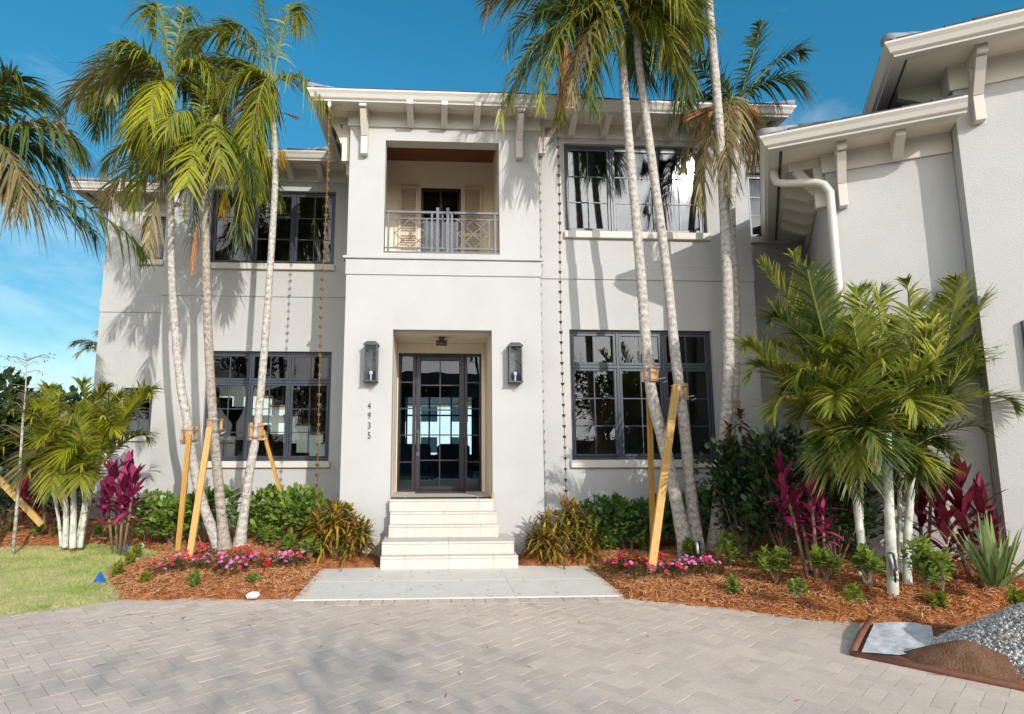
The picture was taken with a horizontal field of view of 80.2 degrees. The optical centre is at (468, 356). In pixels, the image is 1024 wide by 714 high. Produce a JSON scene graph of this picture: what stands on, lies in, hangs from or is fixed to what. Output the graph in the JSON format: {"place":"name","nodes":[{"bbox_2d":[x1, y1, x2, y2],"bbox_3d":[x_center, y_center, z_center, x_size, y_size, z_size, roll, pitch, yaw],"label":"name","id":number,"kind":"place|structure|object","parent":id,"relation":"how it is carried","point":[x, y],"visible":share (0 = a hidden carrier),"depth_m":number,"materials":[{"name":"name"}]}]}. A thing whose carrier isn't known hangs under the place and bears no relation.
{"place":"outdoors","nodes":[
{"label":"outdoors","id":0,"kind":"place"},
{"bbox_2d":[0,542,157,615],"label":"lawn","id":1,"kind":"structure","parent":0,"point":[8,585],"depth_m":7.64,"materials":[{"name":"green plant"}]},
{"bbox_2d":[0,352,63,554],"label":"sapling","id":2,"kind":"object","parent":1,"relation":"on","point":[13,545],"visible":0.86,"depth_m":9.76,"materials":[{"name":"grey plant"}]},
{"bbox_2d":[0,57,154,275],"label":"palm tree","id":3,"kind":"object","parent":1,"relation":"on","point":[17,191],"visible":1,"depth_m":8.30,"materials":[{"name":"green plant"}]},
{"bbox_2d":[0,375,168,548],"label":"clump palm","id":4,"kind":"object","parent":1,"relation":"on","point":[92,431],"visible":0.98,"depth_m":9.80,"materials":[{"name":"green plant"}]},
{"bbox_2d":[0,461,472,546],"bbox_3d":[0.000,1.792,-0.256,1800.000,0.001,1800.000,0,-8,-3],"label":"ground","id":5,"kind":"structure","parent":0,"point":[83,495],"depth_m":18.89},
{"bbox_2d":[0,366,82,459],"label":"leafy tree","id":6,"kind":"object","parent":5,"relation":"on","point":[13,380],"visible":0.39,"depth_m":16.44,"materials":[{"name":"green plant"}]},
{"bbox_2d":[0,385,91,472],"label":"leafy tree","id":7,"kind":"object","parent":5,"relation":"on","point":[73,388],"visible":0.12,"depth_m":17.74,"materials":[{"name":"green plant"}]},
{"bbox_2d":[68,330,97,359],"bbox_3d":[-13.839,1.955,23.224,3.093,6.225,3.086,0,-8,-3],"label":"palm tree","id":8,"kind":"object","parent":5,"relation":"on","point":[87,343],"visible":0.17,"depth_m":23.14,"materials":[{"name":"green plant"}]},
{"bbox_2d":[0,509,379,599],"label":"mulch bed","id":9,"kind":"object","parent":5,"relation":"on","point":[371,561],"visible":0.12,"depth_m":8.11,"materials":[{"name":"brown wood"}]},
{"bbox_2d":[0,466,34,524],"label":"dark shrub","id":10,"kind":"object","parent":9,"relation":"on","point":[10,500],"visible":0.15,"depth_m":12.00,"materials":[{"name":"green plant"}]},
{"bbox_2d":[0,475,44,526],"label":"lumber brace","id":11,"kind":"object","parent":9,"relation":"on","point":[32,514],"visible":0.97,"depth_m":10.29,"materials":[{"name":"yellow wood"}]},
{"bbox_2d":[0,466,89,534],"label":"cordyline","id":12,"kind":"object","parent":9,"relation":"on","point":[26,485],"visible":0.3,"depth_m":10.97,"materials":[{"name":"purple plant"}]},
{"bbox_2d":[0,524,152,548],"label":"pine straw","id":13,"kind":"object","parent":9,"relation":"on","point":[39,536],"visible":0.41,"depth_m":10.74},
{"bbox_2d":[80,450,152,551],"bbox_3d":[-5.401,2.223,9.447,1.180,1.560,0.945,0,-8,-3],"label":"cordyline","id":14,"kind":"object","parent":9,"relation":"on","point":[125,490],"visible":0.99,"depth_m":9.43,"materials":[{"name":"purple plant"}]},
{"bbox_2d":[48,0,240,547],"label":"palm tree","id":15,"kind":"object","parent":9,"relation":"on","point":[111,82],"visible":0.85,"depth_m":10.09,"materials":[{"name":"green plant"}]},
{"bbox_2d":[180,426,199,443],"bbox_3d":[-4.374,1.230,9.521,0.262,0.280,0.313,6,-10,-37],"label":"trunk batten","id":16,"kind":"object","parent":15,"relation":"attached to","point":[189,430],"visible":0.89,"depth_m":9.50,"materials":[{"name":"brown wood"}]},
{"bbox_2d":[123,488,178,545],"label":"hedge shrub","id":17,"kind":"object","parent":9,"relation":"on","point":[154,496],"visible":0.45,"depth_m":10.25,"materials":[{"name":"green plant"}]},
{"bbox_2d":[134,495,192,544],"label":"hedge shrub","id":18,"kind":"object","parent":9,"relation":"on","point":[160,518],"visible":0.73,"depth_m":9.96,"materials":[{"name":"green plant"}]},
{"bbox_2d":[147,557,187,573],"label":"impatiens","id":19,"kind":"object","parent":9,"relation":"on","point":[155,562],"visible":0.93,"depth_m":7.53,"materials":[{"name":"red plant"}]},
{"bbox_2d":[175,435,191,550],"bbox_3d":[-4.335,2.084,9.231,0.086,1.793,0.160,0,-8,-3],"label":"lumber brace","id":20,"kind":"object","parent":9,"relation":"on","point":[181,514],"visible":0.95,"depth_m":9.22,"materials":[{"name":"yellow wood"}]},
{"bbox_2d":[166,550,200,568],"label":"impatiens","id":21,"kind":"object","parent":9,"relation":"on","point":[189,558],"visible":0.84,"depth_m":7.78,"materials":[{"name":"pink plant"}]},
{"bbox_2d":[88,52,288,549],"bbox_3d":[-4.811,-1.128,9.798,3.354,8.335,2.424,0,-8,-3],"label":"palm tree","id":22,"kind":"object","parent":9,"relation":"on","point":[200,146],"visible":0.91,"depth_m":9.72,"materials":[{"name":"green plant"}]},
{"bbox_2d":[47,529,342,602],"bbox_3d":[-4.513,2.940,8.930,5.491,0.272,4.557,0,-8,-3],"label":"pine straw","id":23,"kind":"object","parent":9,"relation":"on","point":[169,549],"visible":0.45,"depth_m":7.76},
{"bbox_2d":[186,427,212,557],"bbox_3d":[-3.922,1.973,8.855,0.092,1.905,0.751,1,-8,-9],"label":"lumber brace","id":24,"kind":"object","parent":9,"relation":"on","point":[199,495],"visible":0.95,"depth_m":8.84,"materials":[{"name":"yellow wood"}]},
{"bbox_2d":[166,484,241,542],"bbox_3d":[-4.298,2.589,9.974,1.176,0.985,0.890,5,-10,-34],"label":"hedge shrub","id":25,"kind":"object","parent":9,"relation":"on","point":[190,497],"visible":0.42,"depth_m":9.95,"materials":[{"name":"green plant"}]},
{"bbox_2d":[194,551,227,568],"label":"impatiens","id":26,"kind":"object","parent":9,"relation":"on","point":[208,559],"visible":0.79,"depth_m":7.74,"materials":[{"name":"pink plant"}]},
{"bbox_2d":[210,555,249,574],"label":"impatiens","id":27,"kind":"object","parent":9,"relation":"on","point":[226,566],"visible":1,"depth_m":7.50,"materials":[{"name":"pink plant"}]},
{"bbox_2d":[167,0,340,547],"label":"palm tree","id":28,"kind":"object","parent":9,"relation":"on","point":[260,103],"visible":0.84,"depth_m":10.28,"materials":[{"name":"green plant"}]},
{"bbox_2d":[247,423,266,439],"bbox_3d":[-3.378,1.190,9.685,0.255,0.280,0.306,6,-10,-38],"label":"trunk batten","id":29,"kind":"object","parent":28,"relation":"attached to","point":[260,426],"visible":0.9,"depth_m":9.62,"materials":[{"name":"brown wood"}]},
{"bbox_2d":[238,551,272,567],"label":"impatiens","id":30,"kind":"object","parent":9,"relation":"on","point":[254,554],"visible":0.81,"depth_m":7.87,"materials":[{"name":"pink plant"}]},
{"bbox_2d":[231,483,286,540],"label":"hedge shrub","id":31,"kind":"object","parent":9,"relation":"on","point":[255,508],"visible":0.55,"depth_m":9.83,"materials":[{"name":"green plant"}]},
{"bbox_2d":[257,523,278,549],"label":"bedding shrub","id":32,"kind":"object","parent":9,"relation":"on","point":[268,535],"visible":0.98,"depth_m":9.26,"materials":[{"name":"green plant"}]},
{"bbox_2d":[263,430,295,540],"bbox_3d":[-3.031,2.111,9.735,0.647,1.872,0.056,4,-9,-25],"label":"lumber brace","id":33,"kind":"object","parent":9,"relation":"on","point":[272,463],"visible":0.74,"depth_m":9.72,"materials":[{"name":"orange wood"}]},
{"bbox_2d":[252,484,325,539],"bbox_3d":[-2.934,2.545,9.861,1.208,0.954,1.079,0,-8,-3],"label":"hedge shrub","id":34,"kind":"object","parent":9,"relation":"on","point":[277,511],"visible":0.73,"depth_m":9.66,"materials":[{"name":"green plant"}]},
{"bbox_2d":[279,532,298,551],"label":"bedding shrub","id":35,"kind":"object","parent":9,"relation":"on","point":[287,542],"visible":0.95,"depth_m":8.93,"materials":[{"name":"green plant"}]},
{"bbox_2d":[276,482,330,540],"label":"hedge shrub","id":36,"kind":"object","parent":9,"relation":"on","point":[311,501],"visible":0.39,"depth_m":9.76,"materials":[{"name":"green plant"}]},
{"bbox_2d":[297,534,324,558],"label":"bedding shrub","id":37,"kind":"object","parent":9,"relation":"on","point":[305,544],"visible":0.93,"depth_m":8.58,"materials":[{"name":"green plant"}]},
{"bbox_2d":[298,495,380,570],"bbox_3d":[-1.896,2.556,8.928,1.254,1.047,1.105,3,-9,-23],"label":"croton","id":38,"kind":"object","parent":9,"relation":"on","point":[337,520],"visible":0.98,"depth_m":8.79,"materials":[{"name":"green plant"}]},
{"bbox_2d":[66,7,1023,575],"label":"house","id":39,"kind":"structure","parent":5,"relation":"on","point":[442,217],"depth_m":10.33,"materials":[{"name":"white paint"}]},
{"bbox_2d":[117,388,152,440],"bbox_3d":[-7.262,1.260,13.311,0.690,1.165,0.220,0,-8,-3],"label":"window","id":40,"kind":"structure","parent":39,"relation":"in","point":[139,438],"depth_m":13.35,"materials":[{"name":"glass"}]},
{"bbox_2d":[138,217,165,265],"bbox_3d":[-7.197,-2.650,13.874,0.580,1.165,0.220,0,-8,-3],"label":"window","id":41,"kind":"structure","parent":39,"relation":"in","point":[158,262],"depth_m":13.89,"materials":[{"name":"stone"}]},
{"bbox_2d":[198,351,331,467],"bbox_3d":[-3.920,1.013,11.866,2.480,2.265,0.220,0,-8,-3],"label":"window","id":42,"kind":"structure","parent":39,"relation":"in","point":[307,461],"depth_m":11.93,"materials":[{"name":"metal"}]},
{"bbox_2d":[210,191,335,270],"bbox_3d":[-3.980,-2.581,12.377,2.560,1.685,0.220,0,-8,-3],"label":"window","id":43,"kind":"structure","parent":39,"relation":"in","point":[251,264],"depth_m":12.39,"materials":[{"name":"metal"}]},
{"bbox_2d":[314,101,330,527],"bbox_3d":[-2.267,-0.814,9.428,0.099,6.771,0.078,0,-8,-3],"label":"rain chain","id":44,"kind":"object","parent":39,"relation":"hanging from","point":[328,152],"visible":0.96,"depth_m":9.43,"materials":[{"name":"brown metal"}]},
{"bbox_2d":[363,341,379,388],"bbox_3d":[-1.545,0.128,9.649,0.246,0.760,0.215,0,-8,-3],"label":"wall lantern","id":45,"kind":"object","parent":39,"relation":"attached to","point":[371,354],"depth_m":9.71,"materials":[{"name":"metal"}]},
{"bbox_2d":[415,357,463,489],"bbox_3d":[-0.518,1.188,11.045,0.885,2.415,0.154,0,-8,-3],"label":"door","id":46,"kind":"structure","parent":39,"relation":"in","point":[418,359],"depth_m":11.05,"materials":[{"name":"black glass"}]},
{"bbox_2d":[420,188,460,251],"bbox_3d":[-0.549,-2.428,12.084,0.800,1.930,0.062,0,-8,-3],"label":"balcony door","id":47,"kind":"structure","parent":39,"relation":"in","point":[444,190],"depth_m":12.13,"materials":[{"name":"black glass"}]},
{"bbox_2d":[507,342,523,389],"bbox_3d":[0.757,0.146,9.777,0.246,0.760,0.215,0,-8,-3],"label":"wall lantern","id":48,"kind":"object","parent":39,"relation":"attached to","point":[515,370],"depth_m":9.84,"materials":[{"name":"metal"}]},
{"bbox_2d":[555,116,567,523],"bbox_3d":[1.489,-0.771,9.725,0.087,6.771,0.065,0,-8,-3],"label":"rain chain","id":49,"kind":"object","parent":39,"relation":"hanging from","point":[560,302],"visible":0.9,"depth_m":9.72,"materials":[{"name":"brown metal"}]},
{"bbox_2d":[564,145,710,240],"bbox_3d":[2.932,-2.893,10.687,2.570,1.745,0.220,0,-8,-3],"label":"window","id":50,"kind":"structure","parent":39,"relation":"in","point":[612,232],"depth_m":10.69,"materials":[{"name":"glass"}]},
{"bbox_2d":[569,330,716,467],"bbox_3d":[2.927,0.685,10.175,2.520,2.295,0.220,0,-8,-3],"label":"window","id":51,"kind":"structure","parent":39,"relation":"in","point":[620,459],"depth_m":10.24,"materials":[{"name":"glass"}]},
{"bbox_2d":[747,174,791,243],"bbox_3d":[5.767,-2.872,11.755,0.790,1.445,0.220,0,-8,-3],"label":"window","id":52,"kind":"structure","parent":39,"relation":"in","point":[755,238],"depth_m":11.71,"materials":[{"name":"glass"}]},
{"bbox_2d":[405,397,470,454],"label":"house","id":53,"kind":"structure","parent":0,"point":[444,422],"depth_m":59.59,"materials":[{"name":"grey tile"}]},
{"bbox_2d":[421,406,436,421],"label":"window","id":54,"kind":"structure","parent":53,"relation":"in","point":[423,418],"depth_m":59.64,"materials":[{"name":"black"}]},
{"bbox_2d":[293,565,622,600],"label":"walkway","id":55,"kind":"structure","parent":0,"point":[350,583],"depth_m":7.58,"materials":[{"name":"grey concrete"}]},
{"bbox_2d":[380,491,517,568],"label":"entrance steps","id":56,"kind":"structure","parent":55,"relation":"on","point":[445,531],"depth_m":9.09,"materials":[{"name":"beige stone"}]},
{"bbox_2d":[0,562,1010,713],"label":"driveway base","id":57,"kind":"object","parent":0,"point":[378,565],"depth_m":4.68,"materials":[{"name":"grey"}]},
{"bbox_2d":[0,576,1023,713],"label":"driveway","id":58,"kind":"structure","parent":0,"point":[398,657],"depth_m":4.88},
{"bbox_2d":[290,596,631,605],"bbox_3d":[-0.066,2.747,6.817,3.818,0.013,0.220,0,-8,-3],"label":"paver border","id":59,"kind":"object","parent":58,"relation":"on","point":[443,601],"visible":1,"depth_m":6.80,"materials":[{"name":"grey concrete"}]},
{"bbox_2d":[849,616,1023,690],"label":"tarp","id":60,"kind":"object","parent":58,"relation":"on","point":[860,639],"visible":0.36,"depth_m":4.83,"materials":[{"name":"brown plastic"}]},
{"bbox_2d":[862,622,932,654],"bbox_3d":[3.870,2.505,5.408,0.493,0.026,1.318,-6,-10,38],"label":"plastic sheet","id":61,"kind":"object","parent":60,"relation":"on","point":[897,638],"visible":0.9,"depth_m":5.43,"materials":[{"name":"white plastic"}]},
{"bbox_2d":[900,640,1023,683],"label":"sand heap","id":62,"kind":"object","parent":60,"relation":"on","point":[967,656],"visible":0.95,"depth_m":4.69,"materials":[{"name":"brown sand"}]},
{"bbox_2d":[929,602,1023,678],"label":"gravel stones","id":63,"kind":"object","parent":60,"relation":"on","point":[955,633],"visible":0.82,"depth_m":4.93,"materials":[{"name":"grey gravel"}]},
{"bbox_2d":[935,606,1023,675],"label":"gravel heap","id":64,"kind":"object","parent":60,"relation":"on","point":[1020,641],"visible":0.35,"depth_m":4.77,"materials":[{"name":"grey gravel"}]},
{"bbox_2d":[0,0,1023,410],"label":"sky","id":65,"kind":"structure","parent":0,"point":[47,303],"materials":[{"name":"blue"}]},
{"bbox_2d":[518,522,1023,629],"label":"mulch bed","id":66,"kind":"object","parent":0,"point":[524,560],"visible":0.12,"depth_m":6.54,"materials":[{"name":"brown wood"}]},
{"bbox_2d":[517,492,608,569],"bbox_3d":[1.418,2.598,9.118,1.390,1.104,1.248,0,-8,-3],"label":"croton","id":67,"kind":"object","parent":66,"relation":"on","point":[549,531],"visible":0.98,"depth_m":8.94,"materials":[{"name":"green plant"}]},
{"bbox_2d":[472,0,710,557],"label":"palm tree","id":68,"kind":"object","parent":66,"relation":"on","point":[551,11],"visible":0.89,"depth_m":9.03,"materials":[{"name":"green plant"}]},
{"bbox_2d":[641,366,666,382],"bbox_3d":[2.633,0.257,8.691,0.269,0.246,0.320,6,-10,-36],"label":"trunk batten","id":69,"kind":"object","parent":68,"relation":"attached to","point":[654,374],"visible":0.97,"depth_m":8.60,"materials":[{"name":"brown wood"}]},
{"bbox_2d":[577,492,639,549],"bbox_3d":[2.089,2.518,9.303,0.979,0.897,0.947,7,-10,-39],"label":"hedge shrub","id":70,"kind":"object","parent":66,"relation":"on","point":[599,518],"visible":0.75,"depth_m":9.17,"materials":[{"name":"green plant"}]},
{"bbox_2d":[598,557,633,574],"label":"impatiens","id":71,"kind":"object","parent":66,"relation":"on","point":[615,561],"visible":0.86,"depth_m":7.98,"materials":[{"name":"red plant"}]},
{"bbox_2d":[592,496,663,550],"bbox_3d":[2.398,2.536,9.244,1.102,0.868,0.870,0,-8,-3],"label":"hedge shrub","id":72,"kind":"object","parent":66,"relation":"on","point":[629,523],"visible":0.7,"depth_m":9.15,"materials":[{"name":"green plant"}]},
{"bbox_2d":[542,0,726,556],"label":"palm tree","id":73,"kind":"object","parent":66,"relation":"on","point":[686,92],"visible":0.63,"depth_m":9.10,"materials":[{"name":"grey plant"}]},
{"bbox_2d":[621,560,655,576],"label":"impatiens","id":74,"kind":"object","parent":66,"relation":"on","point":[636,569],"visible":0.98,"depth_m":7.52,"materials":[{"name":"pink plant"}]},
{"bbox_2d":[623,493,674,543],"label":"hedge shrub","id":75,"kind":"object","parent":66,"relation":"on","point":[666,513],"visible":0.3,"depth_m":9.11,"materials":[{"name":"green plant"}]},
{"bbox_2d":[646,397,654,541],"bbox_3d":[2.661,1.593,8.836,0.082,2.666,0.447,-1,-8,10],"label":"lumber brace","id":76,"kind":"object","parent":66,"relation":"on","point":[651,484],"visible":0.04,"depth_m":8.82,"materials":[{"name":"orange wood"}]},
{"bbox_2d":[646,384,679,574],"bbox_3d":[2.604,1.581,8.076,0.100,2.520,1.130,-7,-11,42],"label":"lumber brace","id":77,"kind":"object","parent":66,"relation":"on","point":[661,495],"visible":0.95,"depth_m":8.03,"materials":[{"name":"yellow wood"}]},
{"bbox_2d":[653,561,692,577],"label":"impatiens","id":78,"kind":"object","parent":66,"relation":"on","point":[677,565],"visible":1,"depth_m":7.27,"materials":[{"name":"pink plant"}]},
{"bbox_2d":[673,554,706,573],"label":"impatiens","id":79,"kind":"object","parent":66,"relation":"on","point":[692,561],"visible":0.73,"depth_m":7.51,"materials":[{"name":"pink plant"}]},
{"bbox_2d":[678,535,702,558],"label":"bedding shrub","id":80,"kind":"object","parent":66,"relation":"on","point":[690,543],"visible":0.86,"depth_m":8.23,"materials":[{"name":"green plant"}]},
{"bbox_2d":[670,483,735,542],"bbox_3d":[3.555,2.373,9.175,1.006,0.928,0.819,5,-10,-33],"label":"hedge shrub","id":81,"kind":"object","parent":66,"relation":"on","point":[699,494],"visible":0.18,"depth_m":9.11,"materials":[{"name":"green plant"}]},
{"bbox_2d":[688,555,724,574],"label":"impatiens","id":82,"kind":"object","parent":66,"relation":"on","point":[707,558],"visible":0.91,"depth_m":7.45,"materials":[{"name":"pink plant"}]},
{"bbox_2d":[704,0,733,551],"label":"palm tree","id":83,"kind":"object","parent":66,"relation":"on","point":[726,412],"visible":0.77,"depth_m":9.25,"materials":[{"name":"grey plant"}]},
{"bbox_2d":[713,529,743,566],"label":"bedding shrub","id":84,"kind":"object","parent":66,"relation":"on","point":[730,545],"visible":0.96,"depth_m":7.64,"materials":[{"name":"green plant"}]},
{"bbox_2d":[724,573,742,593],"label":"bedding shrub","id":85,"kind":"object","parent":66,"relation":"on","point":[733,584],"visible":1,"depth_m":6.77,"materials":[{"name":"green plant"}]},
{"bbox_2d":[650,19,822,536],"bbox_3d":[4.452,-1.545,9.961,2.874,8.946,2.138,0,-8,-3],"label":"palm tree","id":86,"kind":"object","parent":66,"relation":"on","point":[739,125],"visible":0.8,"depth_m":9.90,"materials":[{"name":"green plant"}]},
{"bbox_2d":[693,434,783,555],"bbox_3d":[3.731,1.894,8.368,1.228,1.678,0.918,-3,-9,22],"label":"dark shrub","id":87,"kind":"object","parent":66,"relation":"on","point":[732,491],"visible":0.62,"depth_m":8.34,"materials":[{"name":"green plant"}]},
{"bbox_2d":[714,408,782,551],"bbox_3d":[3.951,1.720,8.553,1.014,2.004,0.959,0,-8,-3],"label":"croton","id":88,"kind":"object","parent":66,"relation":"on","point":[744,437],"visible":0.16,"depth_m":8.55,"materials":[{"name":"green plant"}]},
{"bbox_2d":[756,544,795,582],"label":"bedding shrub","id":89,"kind":"object","parent":66,"relation":"on","point":[779,554],"visible":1,"depth_m":6.85,"materials":[{"name":"green plant"}]},
{"bbox_2d":[732,420,820,558],"bbox_3d":[3.998,1.726,7.934,1.425,1.808,1.162,5,-10,-32],"label":"dark shrub","id":90,"kind":"object","parent":66,"relation":"on","point":[773,441],"visible":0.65,"depth_m":7.75,"materials":[{"name":"green plant"}]},
{"bbox_2d":[783,577,809,597],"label":"bedding shrub","id":91,"kind":"object","parent":66,"relation":"on","point":[793,585],"visible":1,"depth_m":6.25,"materials":[{"name":"green plant"}]},
{"bbox_2d":[763,449,850,583],"bbox_3d":[3.804,1.792,6.903,0.944,1.515,0.845,0,-8,-3],"label":"cordyline","id":92,"kind":"object","parent":66,"relation":"on","point":[795,497],"visible":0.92,"depth_m":6.93,"materials":[{"name":"purple plant"}]},
{"bbox_2d":[806,543,845,579],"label":"bedding shrub","id":93,"kind":"object","parent":66,"relation":"on","point":[822,558],"visible":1,"depth_m":6.45,"materials":[{"name":"green plant"}]},
{"bbox_2d":[777,437,884,559],"bbox_3d":[4.388,1.733,7.439,1.189,1.556,1.157,-1,-8,9],"label":"dark shrub","id":94,"kind":"object","parent":66,"relation":"on","point":[844,523],"visible":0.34,"depth_m":7.21,"materials":[{"name":"green plant"}]},
{"bbox_2d":[842,581,866,604],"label":"bedding shrub","id":95,"kind":"object","parent":66,"relation":"on","point":[851,594],"visible":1,"depth_m":5.92,"materials":[{"name":"green plant"}]},
{"bbox_2d":[844,541,887,582],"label":"bedding shrub","id":96,"kind":"object","parent":66,"relation":"on","point":[865,558],"visible":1,"depth_m":6.08,"materials":[{"name":"green plant"}]},
{"bbox_2d":[728,245,1023,595],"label":"clump palm","id":97,"kind":"object","parent":66,"relation":"on","point":[871,390],"visible":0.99,"depth_m":6.56,"materials":[{"name":"green plant"}]},
{"bbox_2d":[896,532,955,584],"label":"bedding shrub","id":98,"kind":"object","parent":66,"relation":"on","point":[922,550],"visible":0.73,"depth_m":5.99,"materials":[{"name":"green plant"}]},
{"bbox_2d":[895,454,966,567],"bbox_3d":[5.279,1.701,6.966,0.766,1.546,0.858,5,-10,-31],"label":"cordyline","id":99,"kind":"object","parent":66,"relation":"on","point":[922,501],"visible":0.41,"depth_m":6.91,"materials":[{"name":"purple plant"}]},
{"bbox_2d":[915,549,958,591],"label":"bedding shrub","id":100,"kind":"object","parent":66,"relation":"on","point":[936,568],"visible":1,"depth_m":5.72,"materials":[{"name":"green plant"}]},
{"bbox_2d":[921,589,953,608],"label":"bedding shrub","id":101,"kind":"object","parent":66,"relation":"on","point":[939,596],"visible":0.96,"depth_m":6.08,"materials":[{"name":"green plant"}]},
{"bbox_2d":[920,450,1023,590],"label":"cordyline","id":102,"kind":"object","parent":66,"relation":"on","point":[961,505],"visible":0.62,"depth_m":6.50,"materials":[{"name":"purple plant"}]},
{"bbox_2d":[936,511,1023,587],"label":"strap leaf plant","id":103,"kind":"object","parent":66,"relation":"on","point":[992,565],"visible":1,"depth_m":5.94,"materials":[{"name":"green plant"}]},
{"bbox_2d":[1004,584,1023,605],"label":"bedding shrub","id":104,"kind":"object","parent":66,"relation":"on","point":[1014,595],"visible":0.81,"depth_m":5.25,"materials":[{"name":"green plant"}]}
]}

